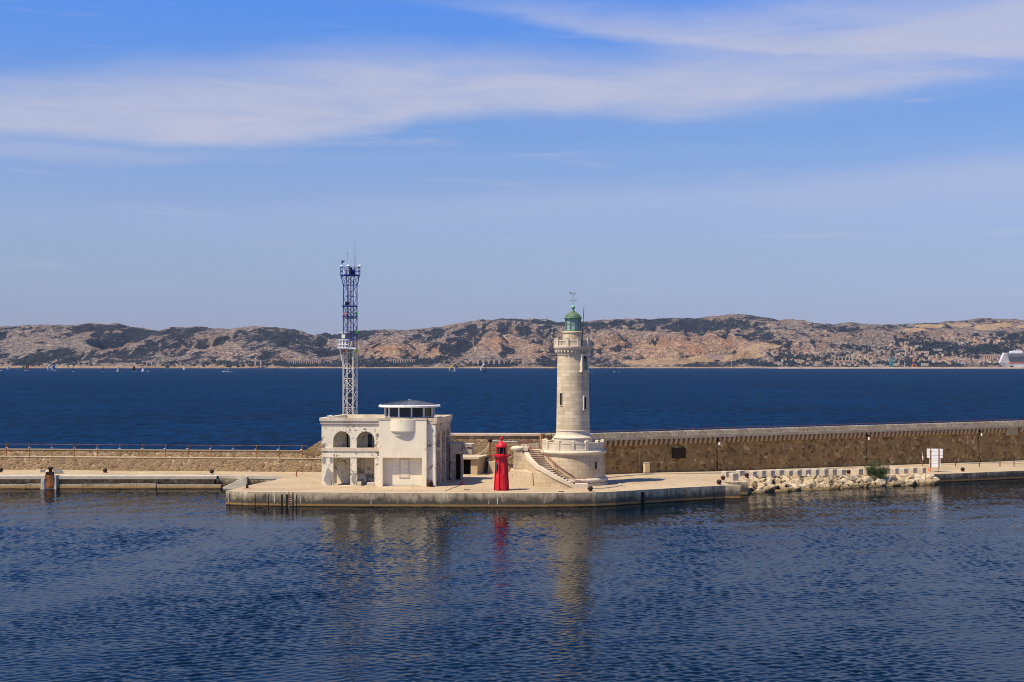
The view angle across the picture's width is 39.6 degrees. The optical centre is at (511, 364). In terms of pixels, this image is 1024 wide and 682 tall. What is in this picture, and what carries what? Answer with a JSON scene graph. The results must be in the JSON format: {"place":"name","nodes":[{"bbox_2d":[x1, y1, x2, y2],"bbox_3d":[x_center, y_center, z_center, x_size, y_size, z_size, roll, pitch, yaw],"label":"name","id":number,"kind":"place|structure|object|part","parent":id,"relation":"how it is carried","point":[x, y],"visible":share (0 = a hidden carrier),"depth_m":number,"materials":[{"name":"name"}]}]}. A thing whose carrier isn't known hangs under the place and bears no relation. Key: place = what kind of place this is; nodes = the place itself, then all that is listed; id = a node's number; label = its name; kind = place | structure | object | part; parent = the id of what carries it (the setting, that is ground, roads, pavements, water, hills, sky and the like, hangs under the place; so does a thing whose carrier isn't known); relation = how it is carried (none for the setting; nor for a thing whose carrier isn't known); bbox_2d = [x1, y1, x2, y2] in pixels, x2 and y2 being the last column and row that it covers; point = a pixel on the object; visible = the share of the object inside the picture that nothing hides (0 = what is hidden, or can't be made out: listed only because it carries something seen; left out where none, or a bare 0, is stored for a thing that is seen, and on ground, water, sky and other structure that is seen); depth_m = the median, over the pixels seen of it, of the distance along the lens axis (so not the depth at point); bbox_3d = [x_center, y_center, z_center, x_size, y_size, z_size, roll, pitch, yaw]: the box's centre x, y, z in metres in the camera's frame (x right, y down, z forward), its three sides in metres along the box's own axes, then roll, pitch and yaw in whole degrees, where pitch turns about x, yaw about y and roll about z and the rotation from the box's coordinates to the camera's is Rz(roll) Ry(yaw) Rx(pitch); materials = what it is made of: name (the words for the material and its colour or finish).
{"place":"outdoors","nodes":[
{"label":"outdoors","id":0,"kind":"place"},
{"bbox_2d":[0,479,1023,681],"bbox_3d":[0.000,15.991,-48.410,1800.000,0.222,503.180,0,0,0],"label":"harbour water","id":1,"kind":"structure","parent":0,"point":[919,583],"depth_m":101.41,"materials":[{"name":"blue liquid"}]},
{"bbox_2d":[0,368,1023,449],"bbox_3d":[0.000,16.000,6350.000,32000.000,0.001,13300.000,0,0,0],"label":"open sea","id":2,"kind":"structure","parent":0,"point":[182,409],"depth_m":641.09,"materials":[{"name":"liquid"}]},
{"bbox_2d":[778,367,1023,368],"bbox_3d":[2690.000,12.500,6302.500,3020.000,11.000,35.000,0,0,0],"label":"harbour mole","id":3,"kind":"object","parent":2,"relation":"on","point":[901,368],"visible":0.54,"depth_m":6287.77,"materials":[{"name":"stone"}]},
{"bbox_2d":[998,349,1023,366],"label":"cruise ship","id":4,"kind":"object","parent":2,"relation":"on","point":[1014,358],"visible":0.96,"depth_m":6406.86,"materials":[{"name":"white paint"}]},
{"bbox_2d":[0,314,1023,367],"bbox_3d":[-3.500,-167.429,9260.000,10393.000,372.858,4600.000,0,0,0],"label":"hills","id":5,"kind":"structure","parent":0,"point":[663,342],"depth_m":7768.77,"materials":[{"name":"beige stone"}]},
{"bbox_2d":[142,361,156,367],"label":"viaduct","id":6,"kind":"object","parent":5,"relation":"on","point":[151,363],"visible":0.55,"depth_m":6983.00,"materials":[{"name":"grey concrete"}]},
{"bbox_2d":[254,360,261,367],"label":"viaduct","id":7,"kind":"object","parent":5,"relation":"on","point":[260,361],"visible":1,"depth_m":6983.00,"materials":[{"name":"grey concrete"}]},
{"bbox_2d":[287,360,320,363],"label":"viaduct","id":8,"kind":"object","parent":5,"relation":"on","point":[303,360],"visible":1,"depth_m":7143.00,"materials":[{"name":"grey concrete"}]},
{"bbox_2d":[386,359,414,362],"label":"viaduct","id":9,"kind":"object","parent":5,"relation":"on","point":[400,360],"visible":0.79,"depth_m":7255.00,"materials":[{"name":"grey concrete"}]},
{"bbox_2d":[473,359,504,363],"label":"viaduct","id":10,"kind":"object","parent":5,"relation":"on","point":[488,360],"visible":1,"depth_m":7119.00,"materials":[{"name":"grey concrete"}]},
{"bbox_2d":[1,330,1023,367],"bbox_3d":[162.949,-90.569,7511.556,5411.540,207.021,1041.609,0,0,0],"label":"pine woods","id":11,"kind":"object","parent":5,"relation":"on","point":[918,337],"visible":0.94,"depth_m":7214.09,"materials":[{"name":"green plant"}]},
{"bbox_2d":[705,354,722,359],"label":"building","id":12,"kind":"structure","parent":5,"relation":"on","point":[714,356],"depth_m":7385.00,"materials":[{"name":"beige tile"}]},
{"bbox_2d":[831,356,856,360],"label":"viaduct","id":13,"kind":"object","parent":5,"relation":"on","point":[845,357],"visible":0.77,"depth_m":7255.00,"materials":[{"name":"grey concrete"}]},
{"bbox_2d":[982,354,998,358],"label":"viaduct","id":14,"kind":"object","parent":5,"relation":"on","point":[992,356],"visible":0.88,"depth_m":7231.00,"materials":[{"name":"grey concrete"}]},
{"bbox_2d":[0,460,1023,507],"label":"quay ground","id":15,"kind":"structure","parent":0,"point":[304,487],"depth_m":166.90,"materials":[{"name":"concrete"}]},
{"bbox_2d":[0,483,221,488],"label":"quay footing","id":16,"kind":"object","parent":15,"relation":"attached to","point":[115,486],"visible":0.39,"depth_m":183.64,"materials":[{"name":"stone"}]},
{"bbox_2d":[40,467,59,488],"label":"mooring dolphin","id":17,"kind":"object","parent":16,"relation":"on","point":[49,480],"visible":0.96,"depth_m":183.30,"materials":[{"name":"metal"}]},
{"bbox_2d":[0,479,216,483],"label":"quay masonry","id":18,"kind":"object","parent":16,"relation":"on","point":[83,481],"visible":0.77,"depth_m":184.50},
{"bbox_2d":[0,475,217,478],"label":"quay cap","id":19,"kind":"object","parent":18,"relation":"on","point":[114,477],"visible":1,"depth_m":183.90,"materials":[{"name":"concrete"}]},
{"bbox_2d":[0,448,321,471],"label":"breakwater wall","id":20,"kind":"structure","parent":15,"relation":"on","point":[172,460],"depth_m":193.83,"materials":[{"name":"stone"}]},
{"bbox_2d":[5,443,302,457],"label":"railing","id":21,"kind":"object","parent":20,"relation":"on","point":[6,447],"visible":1,"depth_m":193.77,"materials":[{"name":"rusty iron"},{"name":"red-brown paint"}]},
{"bbox_2d":[222,476,247,488],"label":"quay steps","id":22,"kind":"structure","parent":15,"relation":"attached to","point":[241,482],"depth_m":183.55,"materials":[{"name":"concrete"}]},
{"bbox_2d":[218,475,284,478],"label":"quay cap","id":23,"kind":"object","parent":15,"relation":"on","point":[249,477],"visible":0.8,"depth_m":184.05,"materials":[{"name":"concrete"}]},
{"bbox_2d":[337,252,360,413],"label":"lattice mast","id":24,"kind":"object","parent":15,"relation":"on","point":[350,345],"visible":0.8,"depth_m":183.65,"materials":[{"name":"white metal"}]},
{"bbox_2d":[319,399,474,486],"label":"harbour control building","id":25,"kind":"structure","parent":15,"relation":"on","point":[403,443],"depth_m":169.41,"materials":[{"name":"white paint"}]},
{"bbox_2d":[349,458,361,474],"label":"blind window","id":26,"kind":"structure","parent":25,"relation":"in","point":[359,460],"depth_m":172.83,"materials":[{"name":"beige paint"}]},
{"bbox_2d":[363,458,373,474],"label":"blind window","id":27,"kind":"structure","parent":25,"relation":"in","point":[368,463],"depth_m":172.70,"materials":[{"name":"beige paint"}]},
{"bbox_2d":[399,459,409,477],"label":"blind window","id":28,"kind":"structure","parent":25,"relation":"in","point":[404,464],"depth_m":169.20,"materials":[{"name":"paint"}]},
{"bbox_2d":[456,454,460,478],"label":"porch doorway","id":29,"kind":"structure","parent":25,"relation":"in","point":[458,456],"depth_m":179.14,"materials":[{"name":"black"}]},
{"bbox_2d":[303,433,555,471],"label":"sea wall","id":30,"kind":"structure","parent":15,"relation":"on","point":[480,441],"depth_m":191.44,"materials":[{"name":"brown stone"}]},
{"bbox_2d":[427,480,432,486],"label":"bollard","id":31,"kind":"object","parent":15,"relation":"on","point":[429,483],"visible":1,"depth_m":167.90,"materials":[{"name":"black metal"}]},
{"bbox_2d":[450,455,488,474],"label":"shed","id":32,"kind":"structure","parent":15,"relation":"on","point":[474,464],"depth_m":187.65,"materials":[{"name":"concrete"}]},
{"bbox_2d":[464,460,470,473],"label":"doorway","id":33,"kind":"structure","parent":32,"relation":"in","point":[467,463],"depth_m":187.88,"materials":[{"name":"black"}]},
{"bbox_2d":[228,485,732,492],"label":"quay kerb","id":34,"kind":"structure","parent":15,"relation":"on","point":[482,492],"depth_m":160.38,"materials":[{"name":"stone"}]},
{"bbox_2d":[255,488,713,506],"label":"quay joint recess","id":35,"kind":"object","parent":15,"relation":"attached to","point":[642,497],"visible":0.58,"depth_m":161.23,"materials":[{"name":"grey concrete"}]},
{"bbox_2d":[488,461,494,472],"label":"buttress wall","id":36,"kind":"structure","parent":15,"relation":"on","point":[491,466],"depth_m":189.22,"materials":[{"name":"beige concrete"}]},
{"bbox_2d":[476,438,516,460],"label":"cable post","id":37,"kind":"object","parent":15,"relation":"on","point":[490,441],"visible":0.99,"depth_m":189.97,"materials":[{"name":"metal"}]},
{"bbox_2d":[492,436,510,490],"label":"red beacon","id":38,"kind":"object","parent":15,"relation":"on","point":[501,475],"visible":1,"depth_m":163.06,"materials":[{"name":"paint"}]},
{"bbox_2d":[500,474,502,488],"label":"door","id":39,"kind":"structure","parent":38,"relation":"in","point":[501,475],"depth_m":162.79,"materials":[{"name":"red paint"}]},
{"bbox_2d":[509,292,607,487],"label":"lighthouse","id":40,"kind":"object","parent":15,"relation":"on","point":[571,453],"visible":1,"depth_m":171.05,"materials":[{"name":"limestone"},{"name":"green paint"},{"name":"glass"}]},
{"bbox_2d":[539,433,545,442],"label":"gate pillar","id":41,"kind":"structure","parent":40,"relation":"on","point":[542,436],"depth_m":183.71,"materials":[{"name":"stone"}]},
{"bbox_2d":[544,431,555,439],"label":"dry shrub","id":42,"kind":"object","parent":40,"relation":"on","point":[551,435],"visible":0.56,"depth_m":181.95,"materials":[{"name":"beige plant"}]},
{"bbox_2d":[559,392,562,405],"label":"window","id":43,"kind":"structure","parent":40,"relation":"in","point":[560,394],"depth_m":171.65,"materials":[{"name":"stone"}]},
{"bbox_2d":[583,396,587,409],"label":"window","id":44,"kind":"structure","parent":40,"relation":"in","point":[584,397],"depth_m":171.40,"materials":[{"name":"stone"}]},
{"bbox_2d":[643,462,649,473],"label":"cabinet","id":45,"kind":"object","parent":15,"relation":"on","point":[646,468],"visible":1,"depth_m":188.39,"materials":[{"name":"beige metal"}]},
{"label":"door","id":46,"kind":"part","parent":45,"relation":"part of","materials":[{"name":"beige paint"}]},
{"bbox_2d":[721,471,729,476],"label":"concrete block","id":47,"kind":"object","parent":15,"relation":"on","point":[725,473],"depth_m":182.40,"materials":[{"name":"white concrete"}]},
{"bbox_2d":[729,473,737,480],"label":"concrete block","id":48,"kind":"object","parent":15,"relation":"on","point":[733,476],"depth_m":177.05,"materials":[{"name":"white concrete"}]},
{"bbox_2d":[736,470,744,476],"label":"concrete block","id":49,"kind":"object","parent":15,"relation":"on","point":[741,472],"depth_m":183.86,"materials":[{"name":"beige concrete"}]},
{"bbox_2d":[749,471,756,476],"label":"concrete block","id":50,"kind":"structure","parent":15,"relation":"on","point":[753,473],"depth_m":182.84,"materials":[{"name":"beige concrete"}]},
{"bbox_2d":[758,470,765,476],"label":"concrete block","id":51,"kind":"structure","parent":15,"relation":"on","point":[761,473],"depth_m":183.21,"materials":[{"name":"beige concrete"}]},
{"bbox_2d":[766,470,774,476],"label":"concrete block","id":52,"kind":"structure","parent":15,"relation":"on","point":[770,473],"depth_m":183.81,"materials":[{"name":"beige concrete"}]},
{"bbox_2d":[775,469,783,476],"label":"concrete block","id":53,"kind":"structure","parent":15,"relation":"on","point":[779,472],"depth_m":184.46,"materials":[{"name":"beige concrete"}]},
{"bbox_2d":[552,419,1023,474],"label":"corbelled wall","id":54,"kind":"structure","parent":15,"relation":"on","point":[807,447],"depth_m":202.50,"materials":[{"name":"stone"}]},
{"bbox_2d":[672,448,685,458],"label":"panel","id":55,"kind":"object","parent":54,"relation":"attached to","point":[678,452],"visible":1,"depth_m":192.08,"materials":[{"name":"brown"}]},
{"bbox_2d":[784,470,792,476],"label":"concrete block","id":56,"kind":"object","parent":15,"relation":"on","point":[787,473],"depth_m":185.08,"materials":[{"name":"beige concrete"}]},
{"bbox_2d":[793,470,801,475],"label":"concrete block","id":57,"kind":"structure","parent":15,"relation":"on","point":[797,472],"depth_m":185.70,"materials":[{"name":"beige concrete"}]},
{"bbox_2d":[586,461,1023,488],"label":"kerb","id":58,"kind":"structure","parent":15,"relation":"on","point":[757,471],"depth_m":188.73,"materials":[{"name":"concrete"}]},
{"bbox_2d":[802,469,810,475],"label":"concrete block","id":59,"kind":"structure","parent":15,"relation":"on","point":[805,472],"depth_m":186.39,"materials":[{"name":"beige concrete"}]},
{"bbox_2d":[811,469,818,475],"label":"concrete block","id":60,"kind":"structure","parent":15,"relation":"on","point":[815,472],"depth_m":186.97,"materials":[{"name":"beige concrete"}]},
{"bbox_2d":[820,468,827,475],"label":"concrete block","id":61,"kind":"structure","parent":15,"relation":"on","point":[823,471],"depth_m":187.62,"materials":[{"name":"beige concrete"}]},
{"bbox_2d":[828,469,836,475],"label":"concrete block","id":62,"kind":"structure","parent":15,"relation":"on","point":[832,472],"depth_m":188.33,"materials":[{"name":"beige concrete"}]},
{"bbox_2d":[837,469,845,474],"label":"concrete block","id":63,"kind":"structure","parent":15,"relation":"on","point":[841,471],"depth_m":188.97,"materials":[{"name":"beige concrete"}]},
{"bbox_2d":[752,476,935,491],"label":"rubble bank","id":64,"kind":"structure","parent":15,"relation":"on","point":[803,481],"depth_m":183.06,"materials":[{"name":"beige stone"}]},
{"bbox_2d":[750,480,756,487],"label":"boulder","id":65,"kind":"object","parent":64,"relation":"on","point":[753,483],"visible":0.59,"depth_m":179.89,"materials":[{"name":"stone"}]},
{"bbox_2d":[749,476,761,482],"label":"boulder","id":66,"kind":"object","parent":64,"relation":"on","point":[757,480],"visible":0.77,"depth_m":181.24,"materials":[{"name":"stone"}]},
{"bbox_2d":[753,488,765,492],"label":"boulder","id":67,"kind":"object","parent":64,"relation":"on","point":[758,490],"visible":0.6,"depth_m":177.79,"materials":[{"name":"stone"}]},
{"bbox_2d":[756,483,765,488],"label":"boulder","id":68,"kind":"object","parent":64,"relation":"on","point":[762,485],"visible":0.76,"depth_m":179.79,"materials":[{"name":"stone"}]},
{"bbox_2d":[763,486,770,491],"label":"boulder","id":69,"kind":"object","parent":64,"relation":"on","point":[767,488],"visible":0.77,"depth_m":178.95,"materials":[{"name":"stone"}]},
{"bbox_2d":[774,479,781,484],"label":"boulder","id":70,"kind":"object","parent":64,"relation":"on","point":[776,481],"visible":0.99,"depth_m":182.78,"materials":[{"name":"stone"}]},
{"bbox_2d":[777,482,786,488],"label":"boulder","id":71,"kind":"object","parent":64,"relation":"on","point":[784,484],"visible":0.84,"depth_m":181.29,"materials":[{"name":"stone"}]},
{"bbox_2d":[779,486,791,490],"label":"boulder","id":72,"kind":"object","parent":64,"relation":"on","point":[784,488],"visible":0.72,"depth_m":179.96,"materials":[{"name":"stone"}]},
{"bbox_2d":[781,476,790,481],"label":"boulder","id":73,"kind":"object","parent":64,"relation":"on","point":[786,478],"visible":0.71,"depth_m":183.34,"materials":[{"name":"stone"}]},
{"bbox_2d":[791,486,800,490],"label":"boulder","id":74,"kind":"object","parent":64,"relation":"on","point":[794,488],"visible":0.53,"depth_m":180.71,"materials":[{"name":"stone"}]},
{"bbox_2d":[790,475,802,481],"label":"boulder","id":75,"kind":"object","parent":64,"relation":"on","point":[795,477],"visible":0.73,"depth_m":184.11,"materials":[{"name":"stone"}]},
{"bbox_2d":[795,478,802,484],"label":"boulder","id":76,"kind":"object","parent":64,"relation":"on","point":[798,481],"visible":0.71,"depth_m":182.96,"materials":[{"name":"stone"}]},
{"bbox_2d":[807,478,815,488],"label":"boulder","id":77,"kind":"object","parent":64,"relation":"on","point":[811,482],"visible":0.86,"depth_m":183.09,"materials":[{"name":"stone"}]},
{"bbox_2d":[820,484,829,489],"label":"boulder","id":78,"kind":"object","parent":64,"relation":"on","point":[825,486],"visible":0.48,"depth_m":182.96,"materials":[{"name":"stone"}]},
{"bbox_2d":[824,478,830,486],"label":"boulder","id":79,"kind":"object","parent":64,"relation":"on","point":[827,481],"visible":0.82,"depth_m":184.57,"materials":[{"name":"stone"}]},
{"bbox_2d":[863,476,873,482],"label":"boulder","id":80,"kind":"object","parent":64,"relation":"on","point":[866,479],"visible":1,"depth_m":187.61,"materials":[{"name":"stone"}]},
{"bbox_2d":[863,458,889,478],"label":"tamarisk bush","id":81,"kind":"object","parent":64,"relation":"on","point":[876,472],"visible":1,"depth_m":188.35,"materials":[{"name":"green plant"}]},
{"bbox_2d":[885,476,895,481],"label":"boulder","id":82,"kind":"object","parent":64,"relation":"on","point":[890,478],"visible":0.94,"depth_m":188.64,"materials":[{"name":"stone"}]},
{"bbox_2d":[904,479,914,485],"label":"boulder","id":83,"kind":"object","parent":64,"relation":"on","point":[910,482],"visible":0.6,"depth_m":189.18,"materials":[{"name":"stone"}]},
{"bbox_2d":[925,479,936,483],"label":"boulder","id":84,"kind":"object","parent":64,"relation":"on","point":[932,480],"visible":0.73,"depth_m":190.36,"materials":[{"name":"stone"}]},
{"bbox_2d":[855,468,862,474],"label":"concrete block","id":85,"kind":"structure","parent":15,"relation":"on","point":[858,471],"depth_m":190.31,"materials":[{"name":"beige concrete"}]},
{"bbox_2d":[890,468,898,473],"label":"concrete block","id":86,"kind":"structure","parent":15,"relation":"on","point":[894,470],"depth_m":193.04,"materials":[{"name":"beige concrete"}]},
{"bbox_2d":[899,468,907,473],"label":"concrete block","id":87,"kind":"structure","parent":15,"relation":"on","point":[903,470],"depth_m":193.72,"materials":[{"name":"beige concrete"}]},
{"bbox_2d":[909,467,916,472],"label":"concrete block","id":88,"kind":"object","parent":15,"relation":"on","point":[912,469],"depth_m":194.49,"materials":[{"name":"beige concrete"}]},
{"bbox_2d":[918,467,925,472],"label":"concrete block","id":89,"kind":"object","parent":15,"relation":"on","point":[921,469],"depth_m":194.90,"materials":[{"name":"beige concrete"}]},
{"bbox_2d":[927,449,942,471],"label":"sign board","id":90,"kind":"object","parent":15,"relation":"on","point":[934,455],"visible":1,"depth_m":197.32,"materials":[{"name":"metal"}]},
{"bbox_2d":[955,459,1021,466],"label":"barrier","id":91,"kind":"object","parent":15,"relation":"on","point":[999,463],"visible":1,"depth_m":208.00,"materials":[{"name":"brown metal"}]},
{"bbox_2d":[0,0,1023,334],"label":"sky","id":92,"kind":"structure","parent":0,"point":[164,164],"materials":[{"name":"blue"}]},
{"bbox_2d":[752,367,778,368],"bbox_3d":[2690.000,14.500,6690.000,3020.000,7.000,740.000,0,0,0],"label":"port ground","id":93,"kind":"structure","parent":0,"point":[767,367],"depth_m":6818.71,"materials":[{"name":"beige concrete"}]},
{"bbox_2d":[889,354,892,366],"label":"dock crane","id":94,"kind":"object","parent":93,"relation":"on","point":[890,362],"visible":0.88,"depth_m":6594.22,"materials":[{"name":"teal paint"}]}
]}

